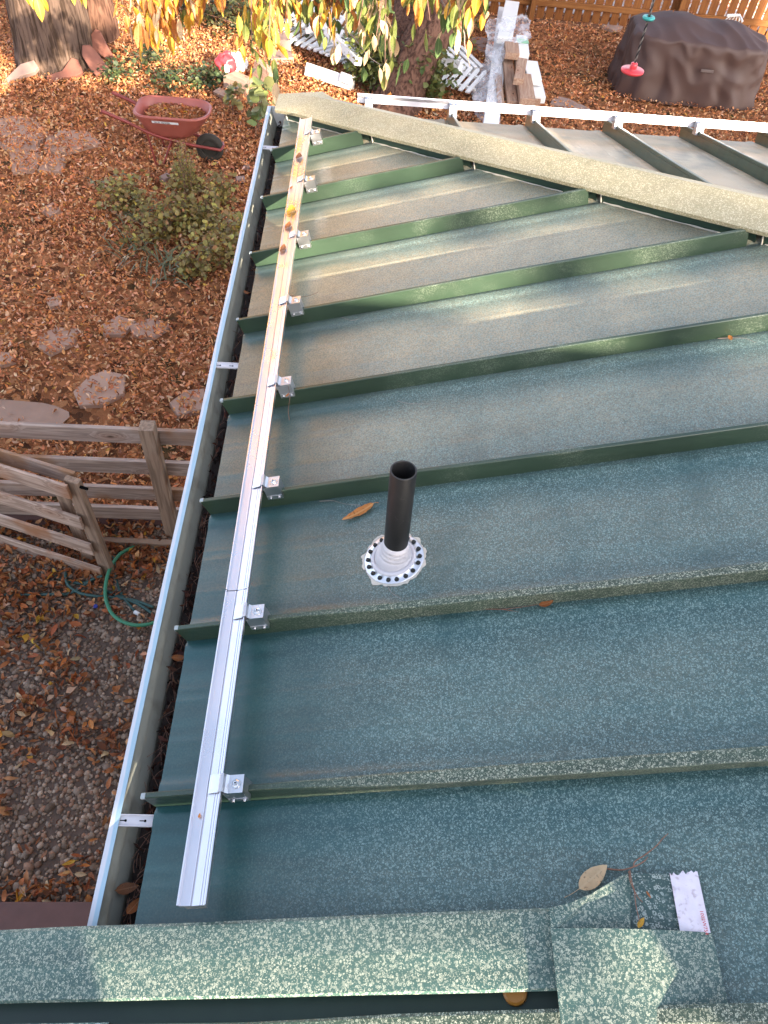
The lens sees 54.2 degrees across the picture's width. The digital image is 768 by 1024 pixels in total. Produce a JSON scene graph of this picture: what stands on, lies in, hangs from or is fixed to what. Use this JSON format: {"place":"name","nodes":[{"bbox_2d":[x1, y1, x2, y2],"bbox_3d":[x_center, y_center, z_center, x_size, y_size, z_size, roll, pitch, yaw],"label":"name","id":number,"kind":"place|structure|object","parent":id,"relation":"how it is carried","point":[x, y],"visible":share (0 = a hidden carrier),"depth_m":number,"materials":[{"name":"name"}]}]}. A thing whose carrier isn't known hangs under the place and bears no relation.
{"place":"outdoors","nodes":[
{"label":"outdoors","id":0,"kind":"place"},
{"bbox_2d":[0,525,172,901],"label":"gravel","id":1,"kind":"structure","parent":0,"point":[69,847],"depth_m":4.67,"materials":[{"name":"gravel"}]},
{"bbox_2d":[0,902,91,929],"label":"timber beam","id":2,"kind":"structure","parent":1,"relation":"on","point":[21,915],"depth_m":3.89,"materials":[{"name":"wood"}]},
{"bbox_2d":[4,575,102,595],"bbox_3d":[-2.409,0.547,5.199,0.888,0.052,0.122,-6,52,-10],"label":"garden hose","id":3,"kind":"object","parent":1,"relation":"on","point":[66,593],"visible":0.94,"depth_m":5.20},
{"bbox_2d":[52,574,95,584],"bbox_3d":[-2.183,0.476,5.294,0.350,0.020,0.077,4,51,-2],"label":"garden hose","id":4,"kind":"object","parent":1,"relation":"on","point":[75,582],"visible":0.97,"depth_m":5.28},
{"bbox_2d":[3,514,162,524],"bbox_3d":[-2.305,0.046,5.587,1.495,0.100,0.032,0,21,-5],"label":"edging plank","id":5,"kind":"object","parent":1,"relation":"on","point":[35,518],"depth_m":5.57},
{"bbox_2d":[93,733,107,739],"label":"fallen leaf","id":6,"kind":"object","parent":1,"relation":"on","point":[101,736],"visible":1,"depth_m":4.57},
{"bbox_2d":[64,566,153,607],"bbox_3d":[-1.955,0.569,5.222,0.728,0.052,0.167,22,53,12],"label":"garden hose","id":7,"kind":"object","parent":1,"relation":"on","point":[97,596],"visible":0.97,"depth_m":5.21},
{"bbox_2d":[111,555,134,610],"bbox_3d":[-1.869,0.482,5.303,0.063,0.041,0.556,-22,57,-20],"label":"garden hose","id":8,"kind":"object","parent":1,"relation":"on","point":[122,595],"visible":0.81,"depth_m":5.26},
{"bbox_2d":[122,722,131,729],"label":"fallen leaf","id":9,"kind":"object","parent":1,"relation":"on","point":[127,725],"visible":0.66,"depth_m":4.62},
{"bbox_2d":[103,546,153,626],"bbox_3d":[-1.789,0.533,5.226,0.342,0.074,0.697,-23,57,-22],"label":"garden hose","id":10,"kind":"object","parent":1,"relation":"on","point":[106,601],"visible":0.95,"depth_m":5.14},
{"bbox_2d":[107,590,154,613],"bbox_3d":[-1.756,0.624,5.214,0.392,0.020,0.038,23,53,13],"label":"garden hose","id":11,"kind":"object","parent":1,"relation":"on","point":[139,605],"visible":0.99,"depth_m":5.21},
{"bbox_2d":[103,537,171,547],"bbox_3d":[-1.814,0.221,5.503,0.529,0.045,0.045,3,51,-3],"label":"edging plank","id":12,"kind":"object","parent":1,"relation":"on","point":[141,542],"visible":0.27,"depth_m":5.49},
{"bbox_2d":[223,71,255,96],"bbox_3d":[-1.970,-5.854,10.273,0.369,0.160,0.252,29,55,9],"label":"wood block","id":13,"kind":"object","parent":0,"point":[238,77],"depth_m":10.20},
{"bbox_2d":[0,0,767,506],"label":"ground","id":14,"kind":"structure","parent":0,"point":[94,416],"depth_m":7.95,"materials":[{"name":"plant"}]},
{"bbox_2d":[2,60,38,85],"bbox_3d":[-4.856,-5.841,10.007,0.516,0.246,0.192,-22,57,-21],"label":"stone slab","id":15,"kind":"object","parent":14,"relation":"on","point":[26,70],"depth_m":9.98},
{"bbox_2d":[0,399,69,423],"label":"stepping stone","id":16,"kind":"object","parent":14,"relation":"on","point":[15,410],"depth_m":6.28,"materials":[{"name":"stone"}]},
{"bbox_2d":[46,58,83,84],"bbox_3d":[-4.306,-5.910,10.106,0.478,0.265,0.234,-22,57,-21],"label":"stone slab","id":17,"kind":"object","parent":14,"relation":"on","point":[72,68],"depth_m":10.09,"materials":[{"name":"stone"}]},
{"bbox_2d":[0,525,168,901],"bbox_3d":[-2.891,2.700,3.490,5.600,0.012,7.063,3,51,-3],"label":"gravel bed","id":18,"kind":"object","parent":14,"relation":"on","point":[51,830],"visible":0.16,"depth_m":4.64,"materials":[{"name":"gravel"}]},
{"bbox_2d":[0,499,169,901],"bbox_3d":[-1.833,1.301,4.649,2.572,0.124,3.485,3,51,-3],"label":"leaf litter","id":19,"kind":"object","parent":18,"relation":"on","point":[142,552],"visible":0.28,"depth_m":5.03,"materials":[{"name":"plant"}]},
{"bbox_2d":[82,45,109,77],"bbox_3d":[-3.906,-6.093,10.181,0.402,0.355,0.198,26,54,15],"label":"stone slab","id":20,"kind":"object","parent":14,"relation":"on","point":[93,59],"depth_m":10.15,"materials":[{"name":"stone"}]},
{"bbox_2d":[0,420,196,537],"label":"rail fence","id":21,"kind":"object","parent":14,"relation":"on","point":[150,437],"visible":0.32,"depth_m":5.08,"materials":[{"name":"wood"}]},
{"bbox_2d":[0,448,114,575],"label":"gate","id":22,"kind":"structure","parent":21,"relation":"attached to","point":[73,488],"depth_m":4.88,"materials":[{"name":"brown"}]},
{"bbox_2d":[0,116,204,418],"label":"stone path","id":23,"kind":"structure","parent":14,"relation":"on","point":[103,383],"depth_m":7.02,"materials":[{"name":"stone"}]},
{"bbox_2d":[91,29,113,61],"bbox_3d":[-3.936,-6.495,10.452,0.384,0.362,0.171,15,52,7],"label":"stone slab","id":24,"kind":"object","parent":14,"relation":"on","point":[100,46],"depth_m":10.42,"materials":[{"name":"stone"}]},
{"bbox_2d":[86,0,121,47],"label":"tree","id":25,"kind":"object","parent":14,"relation":"on","point":[102,19],"visible":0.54,"depth_m":10.73,"materials":[{"name":"brown plant"}]},
{"bbox_2d":[5,0,225,78],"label":"tree","id":26,"kind":"object","parent":14,"relation":"on","point":[51,36],"visible":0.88,"depth_m":9.71,"materials":[{"name":"yellow plant"}]},
{"bbox_2d":[90,55,141,85],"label":"ground plant","id":27,"kind":"object","parent":14,"relation":"on","point":[117,72],"visible":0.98,"depth_m":10.22,"materials":[{"name":"green plant"}]},
{"bbox_2d":[0,211,236,506],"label":"leaf litter","id":28,"kind":"object","parent":14,"relation":"on","point":[102,329],"visible":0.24,"depth_m":6.98,"materials":[{"name":"plant"}]},
{"bbox_2d":[89,166,153,215],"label":"shrub","id":29,"kind":"object","parent":14,"relation":"on","point":[124,193],"visible":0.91,"depth_m":8.13,"materials":[{"name":"green plant"}]},
{"bbox_2d":[84,225,177,270],"bbox_3d":[-2.559,-2.730,7.739,0.964,0.125,0.843,3,51,-3],"label":"strap plant","id":30,"kind":"object","parent":14,"relation":"on","point":[134,247],"visible":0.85,"depth_m":7.75,"materials":[{"name":"green plant"}]},
{"bbox_2d":[98,204,166,233],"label":"strap plant","id":31,"kind":"object","parent":14,"relation":"on","point":[132,216],"visible":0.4,"depth_m":8.07,"materials":[{"name":"green plant"}]},
{"bbox_2d":[113,42,170,68],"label":"ground plant","id":32,"kind":"object","parent":14,"relation":"on","point":[146,59],"visible":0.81,"depth_m":10.61,"materials":[{"name":"green plant"}]},
{"bbox_2d":[90,187,204,254],"bbox_3d":[-2.410,-3.085,7.847,1.108,0.462,0.897,-34,61,-27],"label":"shrub","id":33,"kind":"object","parent":14,"relation":"on","point":[163,228],"visible":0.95,"depth_m":7.82,"materials":[{"name":"green plant"}]},
{"bbox_2d":[115,245,198,284],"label":"strap plant","id":34,"kind":"object","parent":14,"relation":"on","point":[168,259],"visible":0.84,"depth_m":7.61,"materials":[{"name":"green plant"}]},
{"bbox_2d":[137,58,187,92],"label":"ground plant","id":35,"kind":"object","parent":14,"relation":"on","point":[162,75],"visible":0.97,"depth_m":10.21,"materials":[{"name":"green plant"}]},
{"bbox_2d":[101,91,224,165],"bbox_3d":[-2.544,-4.466,8.827,1.319,0.619,0.562,3,51,-3],"label":"wheelbarrow","id":36,"kind":"object","parent":14,"relation":"on","point":[210,146],"visible":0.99,"depth_m":8.71,"materials":[{"name":"red metal"}]},
{"bbox_2d":[144,102,204,126],"bbox_3d":[-2.424,-4.579,8.678,0.698,0.134,0.483,3,51,-3],"label":"leaf heap","id":37,"kind":"object","parent":36,"relation":"in","point":[175,110],"visible":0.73,"depth_m":8.69,"materials":[{"name":"plant"}]},
{"bbox_2d":[159,173,170,182],"bbox_3d":[-2.528,-3.860,8.698,0.107,0.070,0.126,34,56,20],"label":"rock","id":38,"kind":"object","parent":14,"relation":"on","point":[164,177],"visible":0.5,"depth_m":8.66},
{"bbox_2d":[150,265,191,290],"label":"strap plant","id":39,"kind":"object","parent":14,"relation":"on","point":[165,275],"visible":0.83,"depth_m":7.48,"materials":[{"name":"green plant"}]},
{"bbox_2d":[170,138,199,203],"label":"shrub","id":40,"kind":"object","parent":14,"relation":"on","point":[184,175],"visible":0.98,"depth_m":8.12,"materials":[{"name":"green plant"}]},
{"bbox_2d":[132,0,237,32],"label":"undergrowth","id":41,"kind":"object","parent":14,"relation":"on","point":[183,5],"visible":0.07,"depth_m":11.67,"materials":[{"name":"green plant"}]},
{"bbox_2d":[157,149,216,202],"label":"shrub","id":42,"kind":"object","parent":14,"relation":"on","point":[178,180],"visible":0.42,"depth_m":8.42,"materials":[{"name":"green plant"}]},
{"bbox_2d":[140,170,238,244],"bbox_3d":[-2.013,-3.164,7.899,1.106,0.533,0.881,3,51,-3],"label":"shrub","id":43,"kind":"object","parent":14,"relation":"on","point":[204,212],"visible":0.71,"depth_m":7.91,"materials":[{"name":"green plant"}]},
{"bbox_2d":[169,245,216,284],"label":"shrub","id":44,"kind":"object","parent":14,"relation":"on","point":[201,267],"visible":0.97,"depth_m":7.45,"materials":[{"name":"green plant"}]},
{"bbox_2d":[179,61,224,90],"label":"ground plant","id":45,"kind":"object","parent":14,"relation":"on","point":[195,79],"visible":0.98,"depth_m":10.22,"materials":[{"name":"green plant"}]},
{"bbox_2d":[184,55,227,83],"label":"ground plant","id":46,"kind":"object","parent":14,"relation":"on","point":[213,72],"visible":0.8,"depth_m":10.32,"materials":[{"name":"green plant"}]},
{"bbox_2d":[179,204,243,269],"bbox_3d":[-1.652,-2.748,7.582,0.772,0.560,0.677,-36,62,-28],"label":"shrub","id":47,"kind":"object","parent":14,"relation":"on","point":[224,250],"visible":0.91,"depth_m":7.51,"materials":[{"name":"green plant"}]},
{"bbox_2d":[201,162,238,205],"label":"shrub","id":48,"kind":"object","parent":14,"relation":"on","point":[226,192],"visible":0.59,"depth_m":8.35,"materials":[{"name":"green plant"}]},
{"bbox_2d":[213,87,236,100],"bbox_3d":[-2.154,-5.637,10.155,0.316,0.050,0.151,32,56,16],"label":"wood block","id":49,"kind":"object","parent":14,"relation":"on","point":[220,92],"depth_m":10.14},
{"bbox_2d":[214,50,247,73],"bbox_3d":[-2.150,-6.316,10.542,0.327,0.339,0.495,33,56,20],"label":"plastic bag","id":50,"kind":"object","parent":14,"relation":"on","point":[231,62],"visible":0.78,"depth_m":10.42,"materials":[{"name":"white plastic"}]},
{"bbox_2d":[179,0,284,32],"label":"undergrowth","id":51,"kind":"object","parent":14,"relation":"on","point":[234,10],"visible":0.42,"depth_m":11.59,"materials":[{"name":"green plant"}]},
{"bbox_2d":[222,81,247,113],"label":"shrub","id":52,"kind":"object","parent":14,"relation":"on","point":[228,95],"visible":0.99,"depth_m":9.75,"materials":[{"name":"green plant"}]},
{"bbox_2d":[233,213,242,242],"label":"shrub","id":53,"kind":"object","parent":14,"relation":"on","point":[240,218],"visible":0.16,"depth_m":7.99,"materials":[{"name":"green plant"}]},
{"bbox_2d":[198,0,311,56],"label":"undergrowth","id":54,"kind":"object","parent":14,"relation":"on","point":[214,9],"visible":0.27,"depth_m":11.25,"materials":[{"name":"yellow plant"}]},
{"bbox_2d":[246,68,275,135],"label":"shrub","id":55,"kind":"object","parent":14,"relation":"on","point":[258,94],"visible":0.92,"depth_m":9.12,"materials":[{"name":"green plant"}]},
{"bbox_2d":[252,58,272,81],"bbox_3d":[-1.676,-6.060,10.398,0.310,0.260,0.132,43,59,9],"label":"wood block","id":56,"kind":"object","parent":14,"relation":"on","point":[268,73],"depth_m":10.30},
{"bbox_2d":[270,51,293,64],"bbox_3d":[-1.516,-6.659,11.003,0.356,0.080,0.279,-11,53,-14],"label":"paver","id":57,"kind":"object","parent":14,"relation":"on","point":[282,57],"visible":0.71,"depth_m":10.95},
{"bbox_2d":[275,32,290,50],"bbox_3d":[-1.564,-6.961,11.162,0.320,0.200,0.279,-11,53,-14],"label":"stone","id":58,"kind":"object","parent":14,"relation":"on","point":[285,41],"visible":0.21,"depth_m":11.08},
{"bbox_2d":[278,19,356,57],"bbox_3d":[-1.049,-7.080,11.245,1.500,0.101,0.619,28,54,16],"label":"picket bundle","id":59,"kind":"object","parent":14,"relation":"on","point":[301,41],"visible":0.23,"depth_m":11.21,"materials":[{"name":"white paint"}]},
{"bbox_2d":[285,0,386,39],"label":"picket bundle","id":60,"kind":"object","parent":59,"relation":"on","point":[341,18],"visible":0.13,"depth_m":11.19,"materials":[{"name":"white paint"}]},
{"bbox_2d":[305,20,339,33],"bbox_3d":[-0.900,-7.130,11.034,0.577,0.080,0.100,-33,41,-27],"label":"white board","id":61,"kind":"object","parent":60,"relation":"on","point":[308,30],"visible":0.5,"depth_m":10.91,"materials":[{"name":"paint"}]},
{"bbox_2d":[308,41,374,78],"bbox_3d":[-0.407,-6.533,10.828,1.400,0.076,0.620,38,58,23],"label":"picket bundle","id":62,"kind":"object","parent":59,"relation":"on","point":[330,45],"visible":0.19,"depth_m":10.88,"materials":[{"name":"white paint"}]},
{"bbox_2d":[304,63,354,90],"bbox_3d":[-0.760,-6.129,10.572,0.774,0.160,0.100,27,31,16],"label":"white board","id":63,"kind":"object","parent":14,"relation":"on","point":[326,75],"visible":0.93,"depth_m":10.54,"materials":[{"name":"paint"}]},
{"bbox_2d":[339,72,355,85],"bbox_3d":[-0.505,-6.016,10.428,0.192,0.120,0.100,29,32,17],"label":"white board","id":64,"kind":"object","parent":63,"relation":"on","point":[347,78],"visible":1,"depth_m":10.39,"materials":[{"name":"paint"}]},
{"bbox_2d":[232,0,488,117],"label":"tree","id":65,"kind":"object","parent":14,"relation":"on","point":[417,23],"visible":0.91,"depth_m":4.68,"materials":[{"name":"yellow plant"}]},
{"bbox_2d":[331,14,392,93],"bbox_3d":[-0.305,-6.319,10.283,0.860,0.953,1.177,3,51,-3],"label":"shrub","id":66,"kind":"object","parent":14,"relation":"on","point":[348,66],"visible":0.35,"depth_m":10.26,"materials":[{"name":"green plant"}]},
{"bbox_2d":[324,26,361,65],"bbox_3d":[-0.567,-6.386,10.281,0.100,0.100,1.072,-10,52,-28],"label":"white board","id":67,"kind":"object","parent":66,"relation":"on","point":[345,49],"visible":0.73,"depth_m":10.16,"materials":[{"name":"paint"}]},
{"bbox_2d":[0,92,767,1023],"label":"house","id":68,"kind":"structure","parent":14,"relation":"on","point":[456,772],"depth_m":1.74,"materials":[{"name":"paint"}]},
{"bbox_2d":[87,106,284,925],"bbox_3d":[-0.528,-0.528,2.648,0.130,0.113,3.774,3,51,-3],"label":"gutter","id":69,"kind":"object","parent":68,"relation":"attached to","point":[130,819],"depth_m":2.01,"materials":[{"name":"metal"}]},
{"bbox_2d":[114,882,138,894],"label":"gutter leaf","id":70,"kind":"object","parent":69,"relation":"in","point":[125,888],"visible":1,"depth_m":1.60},
{"bbox_2d":[171,655,183,660],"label":"gutter leaf","id":71,"kind":"object","parent":69,"relation":"in","point":[176,657],"visible":0.91,"depth_m":1.94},
{"bbox_2d":[122,121,282,924],"bbox_3d":[-0.509,-0.464,2.623,0.094,0.062,3.865,3,51,-3],"label":"gutter debris","id":72,"kind":"object","parent":69,"relation":"in","point":[171,689],"visible":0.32,"depth_m":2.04,"materials":[{"name":"soil"}]},
{"bbox_2d":[176,116,322,908],"bbox_3d":[-0.328,-0.514,2.407,0.112,0.064,3.208,3,51,-3],"label":"mounting rail","id":73,"kind":"object","parent":68,"relation":"attached to","point":[214,782],"visible":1,"depth_m":1.83,"materials":[{"name":"metal"}]},
{"bbox_2d":[342,502,377,519],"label":"fallen leaf","id":74,"kind":"object","parent":68,"relation":"on","point":[361,510],"visible":1,"depth_m":2.02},
{"bbox_2d":[361,460,426,586],"bbox_3d":[0.035,0.023,1.791,0.166,0.360,0.166,3,51,-3],"label":"vent pipe","id":75,"kind":"object","parent":68,"relation":"attached to","point":[394,554],"visible":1,"depth_m":1.84,"materials":[{"name":"plastic"}]},
{"bbox_2d":[503,992,526,1006],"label":"fallen leaf","id":76,"kind":"object","parent":68,"relation":"on","point":[515,999],"visible":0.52,"depth_m":1.27,"materials":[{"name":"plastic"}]},
{"bbox_2d":[539,600,553,606],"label":"fallen leaf","id":77,"kind":"object","parent":68,"relation":"on","point":[544,603],"visible":1,"depth_m":1.73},
{"bbox_2d":[357,93,767,134],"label":"mounting rail","id":78,"kind":"object","parent":68,"relation":"attached to","point":[538,112],"visible":0.91,"depth_m":3.61,"materials":[{"name":"metal"}]},
{"bbox_2d":[564,865,606,897],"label":"fallen leaf","id":79,"kind":"object","parent":68,"relation":"on","point":[591,878],"visible":1,"depth_m":1.37,"materials":[{"name":"plant"}]},
{"bbox_2d":[607,834,667,921],"bbox_3d":[0.453,0.645,1.365,0.073,0.040,0.172,27,54,16],"label":"twig","id":80,"kind":"object","parent":68,"relation":"on","point":[629,872],"visible":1,"depth_m":1.36,"materials":[{"name":"wood"}]},
{"bbox_2d":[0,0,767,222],"bbox_3d":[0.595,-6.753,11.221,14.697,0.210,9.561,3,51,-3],"label":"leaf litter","id":81,"kind":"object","parent":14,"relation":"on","point":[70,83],"visible":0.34,"depth_m":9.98,"materials":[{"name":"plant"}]},
{"bbox_2d":[441,65,486,93],"bbox_3d":[0.868,-6.239,10.659,1.100,0.125,0.616,25,54,15],"label":"picket bundle","id":82,"kind":"object","parent":81,"relation":"on","point":[470,76],"visible":0.34,"depth_m":10.56,"materials":[{"name":"white paint"}]},
{"bbox_2d":[441,55,463,70],"bbox_3d":[0.893,-6.450,10.716,0.538,0.120,0.100,39,39,23],"label":"white board","id":83,"kind":"object","parent":82,"relation":"on","point":[459,63],"visible":0.47,"depth_m":10.61,"materials":[{"name":"paint"}]},
{"bbox_2d":[442,45,482,69],"bbox_3d":[0.951,-6.517,10.820,0.800,0.101,0.619,-21,56,-20],"label":"picket bundle","id":84,"kind":"object","parent":82,"relation":"on","point":[474,63],"visible":0.3,"depth_m":10.86,"materials":[{"name":"white paint"}]},
{"bbox_2d":[726,14,742,22],"bbox_3d":[5.601,-7.893,12.083,0.374,0.233,0.262,3,51,-3],"label":"folded stand","id":85,"kind":"object","parent":81,"relation":"on","point":[729,16],"visible":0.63,"depth_m":11.98,"materials":[{"name":"white paint"}]},
{"bbox_3d":[1.367,-5.595,10.287,0.430,0.170,2.019,3,51,-3],"label":"plastic sheet","id":86,"kind":"object","parent":81,"relation":"on","visible":0},
{"bbox_2d":[483,6,503,123],"bbox_3d":[1.663,-6.550,10.928,0.200,0.090,4.265,9,51,2],"label":"plank","id":87,"kind":"object","parent":86,"relation":"on","point":[495,67],"visible":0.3,"depth_m":10.58,"materials":[{"name":"white paint"}]},
{"bbox_2d":[495,73,504,103],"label":"plank","id":88,"kind":"object","parent":87,"relation":"on","point":[499,88],"visible":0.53,"depth_m":10.18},
{"bbox_2d":[496,0,518,43],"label":"plank","id":89,"kind":"object","parent":87,"relation":"on","point":[508,22],"visible":0.93,"depth_m":11.27,"materials":[{"name":"white paint"}]},
{"bbox_2d":[501,48,517,104],"bbox_3d":[1.746,-6.093,10.508,0.140,0.090,1.795,5,51,-1],"label":"plank","id":90,"kind":"object","parent":87,"relation":"on","point":[510,91],"visible":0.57,"depth_m":10.31,"materials":[{"name":"wood"}]},
{"bbox_2d":[514,60,518,104],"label":"plank","id":91,"kind":"object","parent":87,"relation":"on","point":[515,63],"visible":0.2,"depth_m":10.63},
{"bbox_2d":[504,41,519,59],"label":"plank","id":92,"kind":"object","parent":91,"relation":"on","point":[511,51],"visible":0.93,"depth_m":10.61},
{"bbox_2d":[515,35,528,59],"bbox_3d":[2.006,-6.744,10.895,0.160,0.090,0.663,6,51,-1],"label":"plank","id":93,"kind":"object","parent":91,"relation":"on","point":[524,50],"visible":0.73,"depth_m":10.76,"materials":[{"name":"white paint"}]},
{"bbox_2d":[516,74,535,105],"bbox_3d":[1.890,-5.656,10.046,0.200,0.090,0.798,5,51,-1],"label":"plank","id":94,"kind":"object","parent":91,"relation":"on","point":[525,93],"visible":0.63,"depth_m":9.89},
{"bbox_2d":[513,57,526,84],"bbox_3d":[1.856,-6.000,10.227,0.130,0.090,0.703,11,52,4],"label":"plank","id":95,"kind":"object","parent":94,"relation":"on","point":[520,71],"visible":1,"depth_m":10.11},
{"bbox_2d":[525,60,541,85],"bbox_3d":[2.068,-6.141,10.498,0.200,0.090,0.600,4,51,-2],"label":"plank","id":96,"kind":"object","parent":91,"relation":"on","point":[532,69],"visible":0.63,"depth_m":10.41,"materials":[{"name":"white paint"}]},
{"bbox_2d":[341,25,434,89],"bbox_3d":[0.034,-6.006,10.092,1.045,0.911,1.165,-30,60,-25],"label":"shrub","id":97,"kind":"object","parent":14,"relation":"on","point":[375,69],"visible":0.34,"depth_m":10.03,"materials":[{"name":"green plant"}]},
{"bbox_2d":[400,45,464,98],"bbox_3d":[0.641,-5.965,10.167,0.974,0.828,1.161,-32,61,-26],"label":"shrub","id":98,"kind":"object","parent":14,"relation":"on","point":[436,80],"visible":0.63,"depth_m":10.06,"materials":[{"name":"green plant"}]},
{"bbox_2d":[447,13,479,50],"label":"shrub","id":99,"kind":"object","parent":14,"relation":"on","point":[473,41],"visible":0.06,"depth_m":11.21,"materials":[{"name":"green plant"}]},
{"bbox_2d":[467,37,489,46],"bbox_3d":[1.508,-7.476,11.943,0.355,0.050,0.317,3,51,-3],"label":"stepping stone","id":100,"kind":"object","parent":14,"relation":"on","point":[481,41],"visible":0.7,"depth_m":11.91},
{"bbox_2d":[476,44,492,55],"bbox_3d":[1.633,-7.252,11.777,0.381,0.050,0.358,30,55,18],"label":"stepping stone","id":101,"kind":"object","parent":14,"relation":"on","point":[485,50],"visible":0.54,"depth_m":11.72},
{"bbox_2d":[534,98,540,105],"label":"plank","id":102,"kind":"object","parent":14,"relation":"on","point":[537,102],"visible":0.2,"depth_m":10.23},
{"bbox_2d":[533,82,545,103],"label":"plank","id":103,"kind":"object","parent":102,"relation":"on","point":[539,92],"visible":0.57,"depth_m":10.26,"materials":[{"name":"white paint"}]},
{"bbox_2d":[549,96,575,107],"bbox_3d":[2.572,-5.843,10.741,0.361,0.050,0.294,19,53,10],"label":"stepping stone","id":104,"kind":"object","parent":14,"relation":"on","point":[559,104],"visible":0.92,"depth_m":10.70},
{"bbox_2d":[377,0,767,38],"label":"picket fence","id":105,"kind":"object","parent":14,"relation":"on","point":[597,8],"visible":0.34,"depth_m":12.55,"materials":[{"name":"brown wood"}]},
{"bbox_2d":[563,103,588,109],"bbox_3d":[2.723,-5.727,10.662,0.391,0.050,0.271,3,51,-3],"label":"stepping stone","id":106,"kind":"object","parent":14,"relation":"on","point":[577,106],"visible":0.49,"depth_m":10.64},
{"bbox_2d":[601,22,622,31],"bbox_3d":[3.868,-8.234,12.753,0.383,0.050,0.325,3,51,-3],"label":"stepping stone","id":107,"kind":"object","parent":14,"relation":"on","point":[617,27],"visible":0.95,"depth_m":12.69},
{"bbox_2d":[607,10,767,110],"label":"furniture cover","id":108,"kind":"object","parent":14,"relation":"on","point":[685,57],"visible":0.98,"depth_m":10.67,"materials":[{"name":"fabric"}]},
{"bbox_2d":[489,0,767,30],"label":"alley","id":109,"kind":"structure","parent":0,"point":[669,7],"depth_m":13.60,"materials":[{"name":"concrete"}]},
{"bbox_2d":[621,0,654,76],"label":"disc swing","id":110,"kind":"object","parent":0,"point":[633,69],"visible":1,"depth_m":6.93,"materials":[{"name":"red plastic"}]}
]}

